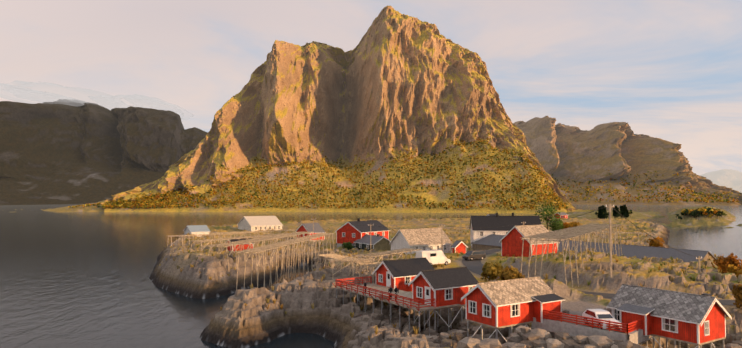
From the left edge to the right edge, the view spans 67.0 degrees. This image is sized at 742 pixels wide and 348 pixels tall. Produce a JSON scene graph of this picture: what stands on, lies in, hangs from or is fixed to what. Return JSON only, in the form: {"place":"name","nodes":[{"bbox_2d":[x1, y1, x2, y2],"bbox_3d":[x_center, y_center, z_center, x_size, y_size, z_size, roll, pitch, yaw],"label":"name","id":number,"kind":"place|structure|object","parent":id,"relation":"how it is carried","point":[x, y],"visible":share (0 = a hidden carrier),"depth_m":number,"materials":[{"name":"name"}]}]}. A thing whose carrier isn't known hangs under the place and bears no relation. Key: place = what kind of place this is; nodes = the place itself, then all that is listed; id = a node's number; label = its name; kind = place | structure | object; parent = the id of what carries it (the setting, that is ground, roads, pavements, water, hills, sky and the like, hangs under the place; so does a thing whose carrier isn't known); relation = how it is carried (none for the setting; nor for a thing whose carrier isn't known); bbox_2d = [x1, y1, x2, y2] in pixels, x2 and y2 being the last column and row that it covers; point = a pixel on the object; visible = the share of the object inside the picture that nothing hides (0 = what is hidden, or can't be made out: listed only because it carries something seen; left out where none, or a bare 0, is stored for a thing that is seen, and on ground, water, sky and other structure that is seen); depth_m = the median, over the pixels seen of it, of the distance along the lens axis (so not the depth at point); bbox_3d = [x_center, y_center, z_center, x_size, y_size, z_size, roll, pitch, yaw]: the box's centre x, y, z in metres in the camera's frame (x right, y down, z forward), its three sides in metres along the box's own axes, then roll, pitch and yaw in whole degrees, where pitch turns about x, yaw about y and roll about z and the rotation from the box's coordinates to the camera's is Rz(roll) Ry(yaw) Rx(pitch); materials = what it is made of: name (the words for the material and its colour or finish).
{"place":"outdoors","nodes":[
{"label":"outdoors","id":0,"kind":"place"},
{"bbox_2d":[0,83,86,103],"bbox_3d":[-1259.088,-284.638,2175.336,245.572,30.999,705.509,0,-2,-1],"label":"cloud","id":1,"kind":"structure","parent":0,"point":[50,95],"depth_m":2060.49,"materials":[{"name":"white"}]},
{"bbox_2d":[3,80,127,109],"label":"cloud","id":2,"kind":"structure","parent":0,"point":[29,84],"depth_m":2084.08,"materials":[{"name":"white"}]},
{"bbox_2d":[15,193,151,211],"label":"shore","id":3,"kind":"structure","parent":0,"point":[91,208],"depth_m":690.08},
{"bbox_2d":[68,191,153,207],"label":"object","id":4,"kind":"object","parent":3,"relation":"on","point":[98,204],"visible":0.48,"depth_m":701.86,"materials":[{"name":"green plant"}]},
{"bbox_2d":[0,99,207,204],"bbox_3d":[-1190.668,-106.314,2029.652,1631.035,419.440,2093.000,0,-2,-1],"label":"mountain","id":5,"kind":"structure","parent":0,"point":[60,152],"depth_m":1909.75,"materials":[{"name":"stone"}]},
{"bbox_2d":[88,95,183,118],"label":"cloud","id":6,"kind":"structure","parent":0,"point":[93,98],"depth_m":2233.35,"materials":[{"name":"white"}]},
{"bbox_2d":[125,94,187,119],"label":"cloud","id":7,"kind":"structure","parent":0,"point":[152,107],"depth_m":2322.97,"materials":[{"name":"white"}]},
{"bbox_2d":[100,5,593,213],"bbox_3d":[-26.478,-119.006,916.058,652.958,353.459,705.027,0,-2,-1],"label":"mountain terrain","id":8,"kind":"structure","parent":0,"point":[393,77],"depth_m":801.09,"materials":[{"name":"brown stone"}]},
{"bbox_2d":[101,131,567,210],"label":"birch trees","id":9,"kind":"object","parent":8,"relation":"on","point":[162,201],"depth_m":700.80,"materials":[{"name":"green plant"}]},
{"bbox_2d":[0,204,741,347],"bbox_3d":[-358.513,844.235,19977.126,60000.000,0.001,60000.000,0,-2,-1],"label":"sea water","id":10,"kind":"structure","parent":0,"point":[75,279],"depth_m":132.71,"materials":[{"name":"black liquid"}]},
{"bbox_2d":[0,0,741,174],"label":"sky","id":11,"kind":"structure","parent":0,"point":[669,70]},
{"bbox_2d":[149,218,741,347],"bbox_3d":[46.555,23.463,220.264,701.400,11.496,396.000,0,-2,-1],"label":"rocky ground","id":12,"kind":"structure","parent":0,"point":[235,322],"depth_m":78.57,"materials":[{"name":"stone"}]},
{"bbox_2d":[183,225,210,236],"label":"white shed","id":13,"kind":"structure","parent":12,"relation":"on","point":[197,229],"depth_m":217.12,"materials":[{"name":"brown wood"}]},
{"bbox_2d":[168,233,245,245],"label":"fish rack","id":14,"kind":"object","parent":12,"relation":"on","point":[200,235],"visible":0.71,"depth_m":175.60,"materials":[{"name":"brown wood"}]},
{"bbox_2d":[209,231,267,242],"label":"fish rack","id":15,"kind":"object","parent":12,"relation":"on","point":[235,232],"visible":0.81,"depth_m":182.33,"materials":[{"name":"brown wood"}]},
{"bbox_2d":[226,238,254,251],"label":"red shed","id":16,"kind":"structure","parent":12,"relation":"on","point":[246,245],"depth_m":153.37,"materials":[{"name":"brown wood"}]},
{"bbox_2d":[191,233,294,250],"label":"fish rack","id":17,"kind":"object","parent":12,"relation":"on","point":[220,240],"visible":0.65,"depth_m":152.13,"materials":[{"name":"brown wood"}]},
{"bbox_2d":[237,216,282,230],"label":"white house","id":18,"kind":"structure","parent":12,"relation":"on","point":[255,223],"depth_m":249.76,"materials":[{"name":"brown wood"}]},
{"bbox_2d":[208,232,314,271],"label":"fish rack","id":19,"kind":"object","parent":12,"relation":"on","point":[262,239],"visible":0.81,"depth_m":125.47,"materials":[{"name":"brown wood"}]},
{"bbox_2d":[258,229,296,236],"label":"fish rack","id":20,"kind":"object","parent":12,"relation":"on","point":[271,231],"visible":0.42,"depth_m":205.86,"materials":[{"name":"brown wood"}]},
{"bbox_2d":[236,233,333,289],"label":"fish rack","id":21,"kind":"object","parent":12,"relation":"on","point":[264,248],"visible":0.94,"depth_m":113.10,"materials":[{"name":"brown wood"}]},
{"bbox_2d":[295,223,325,241],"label":"house","id":22,"kind":"structure","parent":12,"relation":"on","point":[308,227],"depth_m":195.43,"materials":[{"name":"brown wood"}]},
{"bbox_2d":[317,254,380,283],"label":"fish rack","id":23,"kind":"object","parent":12,"relation":"on","point":[367,263],"visible":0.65,"depth_m":88.94,"materials":[{"name":"brown wood"}]},
{"bbox_2d":[331,257,374,283],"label":"fish rack","id":24,"kind":"object","parent":12,"relation":"on","point":[356,259],"visible":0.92,"depth_m":85.81,"materials":[{"name":"brown wood"}]},
{"bbox_2d":[335,218,389,246],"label":"house","id":25,"kind":"structure","parent":12,"relation":"on","point":[351,231],"depth_m":164.13,"materials":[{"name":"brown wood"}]},
{"bbox_2d":[353,234,390,250],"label":"dark green house","id":26,"kind":"structure","parent":12,"relation":"on","point":[378,241],"depth_m":154.42,"materials":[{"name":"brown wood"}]},
{"bbox_2d":[355,248,420,271],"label":"fish rack","id":27,"kind":"object","parent":12,"relation":"on","point":[394,252],"visible":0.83,"depth_m":96.50,"materials":[{"name":"brown wood"}]},
{"bbox_2d":[332,276,460,334],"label":"cabin deck","id":28,"kind":"structure","parent":12,"relation":"on","point":[381,293],"depth_m":70.36,"materials":[{"name":"brown wood"}]},
{"bbox_2d":[372,257,433,292],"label":"cabin","id":29,"kind":"object","parent":12,"relation":"on","point":[401,274],"visible":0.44,"depth_m":79.23,"materials":[{"name":"red wood"}]},
{"bbox_2d":[389,228,452,253],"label":"white long house","id":30,"kind":"structure","parent":12,"relation":"on","point":[425,238],"depth_m":144.79,"materials":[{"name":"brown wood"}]},
{"bbox_2d":[415,249,450,264],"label":"camper van","id":31,"kind":"object","parent":12,"relation":"on","point":[435,256],"visible":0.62,"depth_m":99.32,"materials":[{"name":"white paint"}]},
{"bbox_2d":[159,227,721,347],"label":"grass tussocks","id":32,"kind":"object","parent":12,"relation":"on","point":[693,278],"depth_m":100.77,"materials":[{"name":"green plant"}]},
{"bbox_2d":[408,267,478,330],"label":"cabin","id":33,"kind":"object","parent":12,"relation":"on","point":[447,286],"visible":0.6,"depth_m":66.21,"materials":[{"name":"red wood"}]},
{"bbox_2d":[450,240,467,253],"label":"red shed","id":34,"kind":"structure","parent":12,"relation":"on","point":[459,246],"depth_m":143.91,"materials":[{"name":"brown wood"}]},
{"bbox_2d":[469,213,541,247],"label":"white house","id":35,"kind":"structure","parent":12,"relation":"on","point":[479,226],"depth_m":161.03,"materials":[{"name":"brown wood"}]},
{"bbox_2d":[311,204,701,277],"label":"utility poles","id":36,"kind":"object","parent":12,"relation":"on","point":[610,238],"visible":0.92,"depth_m":70.92,"materials":[{"name":"brown wood"}]},
{"bbox_2d":[461,276,564,341],"bbox_3d":[14.987,15.088,58.615,9.196,7.864,6.252,2,-3,-32],"label":"cabin","id":37,"kind":"object","parent":12,"relation":"on","point":[496,305],"visible":0.81,"depth_m":57.20,"materials":[{"name":"red wood"}]},
{"bbox_2d":[287,253,741,347],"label":"boulder","id":38,"kind":"object","parent":12,"relation":"on","point":[521,336],"visible":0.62,"depth_m":52.54,"materials":[{"name":"grey stone"}]},
{"bbox_2d":[499,225,559,256],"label":"red barn","id":39,"kind":"structure","parent":12,"relation":"on","point":[511,241],"depth_m":124.04,"materials":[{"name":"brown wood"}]},
{"bbox_2d":[342,201,741,308],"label":"village trees","id":40,"kind":"object","parent":12,"relation":"on","point":[730,263],"visible":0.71,"depth_m":85.16,"materials":[{"name":"green plant"}]},
{"bbox_2d":[520,224,621,287],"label":"fish rack","id":41,"kind":"object","parent":12,"relation":"on","point":[568,234],"visible":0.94,"depth_m":83.19,"materials":[{"name":"brown wood"}]},
{"bbox_2d":[532,310,648,343],"bbox_3d":[21.548,14.745,55.593,4.572,2.100,10.086,2,-3,-41],"label":"parking fence","id":42,"kind":"object","parent":12,"relation":"on","point":[636,336],"visible":0.81,"depth_m":53.21,"materials":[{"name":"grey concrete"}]},
{"bbox_2d":[471,234,715,261],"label":"road","id":43,"kind":"structure","parent":12,"relation":"on","point":[491,241],"depth_m":121.56,"materials":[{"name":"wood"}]},
{"bbox_2d":[582,309,621,329],"bbox_3d":[22.280,14.060,54.185,1.840,1.520,4.311,0,-2,-6],"label":"white suv","id":44,"kind":"object","parent":12,"relation":"on","point":[601,314],"visible":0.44,"depth_m":53.75,"materials":[{"name":"white paint"}]},
{"bbox_2d":[589,231,652,242],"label":"fish rack","id":45,"kind":"object","parent":12,"relation":"on","point":[639,233],"visible":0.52,"depth_m":167.49,"materials":[{"name":"brown wood"}]},
{"bbox_2d":[606,284,731,347],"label":"cabin","id":46,"kind":"object","parent":12,"relation":"on","point":[698,320],"visible":0.85,"depth_m":51.88,"materials":[{"name":"red wood"}]},
{"bbox_2d":[462,249,735,305],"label":"village road","id":47,"kind":"structure","parent":0,"point":[475,266],"depth_m":99.23,"materials":[{"name":"grey asphalt"}]},
{"bbox_2d":[462,250,485,260],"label":"car","id":48,"kind":"object","parent":47,"relation":"on","point":[471,255],"visible":1,"depth_m":116.31,"materials":[{"name":"grey paint"}]},
{"bbox_2d":[514,116,741,205],"bbox_3d":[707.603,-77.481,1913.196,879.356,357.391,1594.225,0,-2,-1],"label":"mountain","id":49,"kind":"structure","parent":0,"point":[563,152],"depth_m":1653.67,"materials":[{"name":"stone"}]},
{"bbox_2d":[546,167,741,203],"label":"birch trees","id":50,"kind":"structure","parent":49,"relation":"on","point":[686,199],"depth_m":1390.98,"materials":[{"name":"green plant"}]},
{"bbox_2d":[566,206,741,227],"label":"grass","id":51,"kind":"structure","parent":0,"point":[690,221],"depth_m":420.96,"materials":[{"name":"green plant"}]},
{"bbox_2d":[554,212,567,218],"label":"red house","id":52,"kind":"structure","parent":51,"relation":"on","point":[563,215],"depth_m":422.79,"materials":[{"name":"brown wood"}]},
{"bbox_2d":[597,204,628,218],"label":"spruce trees","id":53,"kind":"object","parent":51,"relation":"on","point":[623,210],"visible":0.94,"depth_m":396.72,"materials":[{"name":"green plant"}]},
{"bbox_2d":[595,206,726,221],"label":"bushes","id":54,"kind":"object","parent":51,"relation":"on","point":[704,211],"visible":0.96,"depth_m":384.34,"materials":[{"name":"green plant"}]},
{"bbox_2d":[699,169,741,192],"bbox_3d":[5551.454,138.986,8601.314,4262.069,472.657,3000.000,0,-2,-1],"label":"mountain","id":55,"kind":"structure","parent":0,"point":[730,178],"depth_m":8369.91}
]}

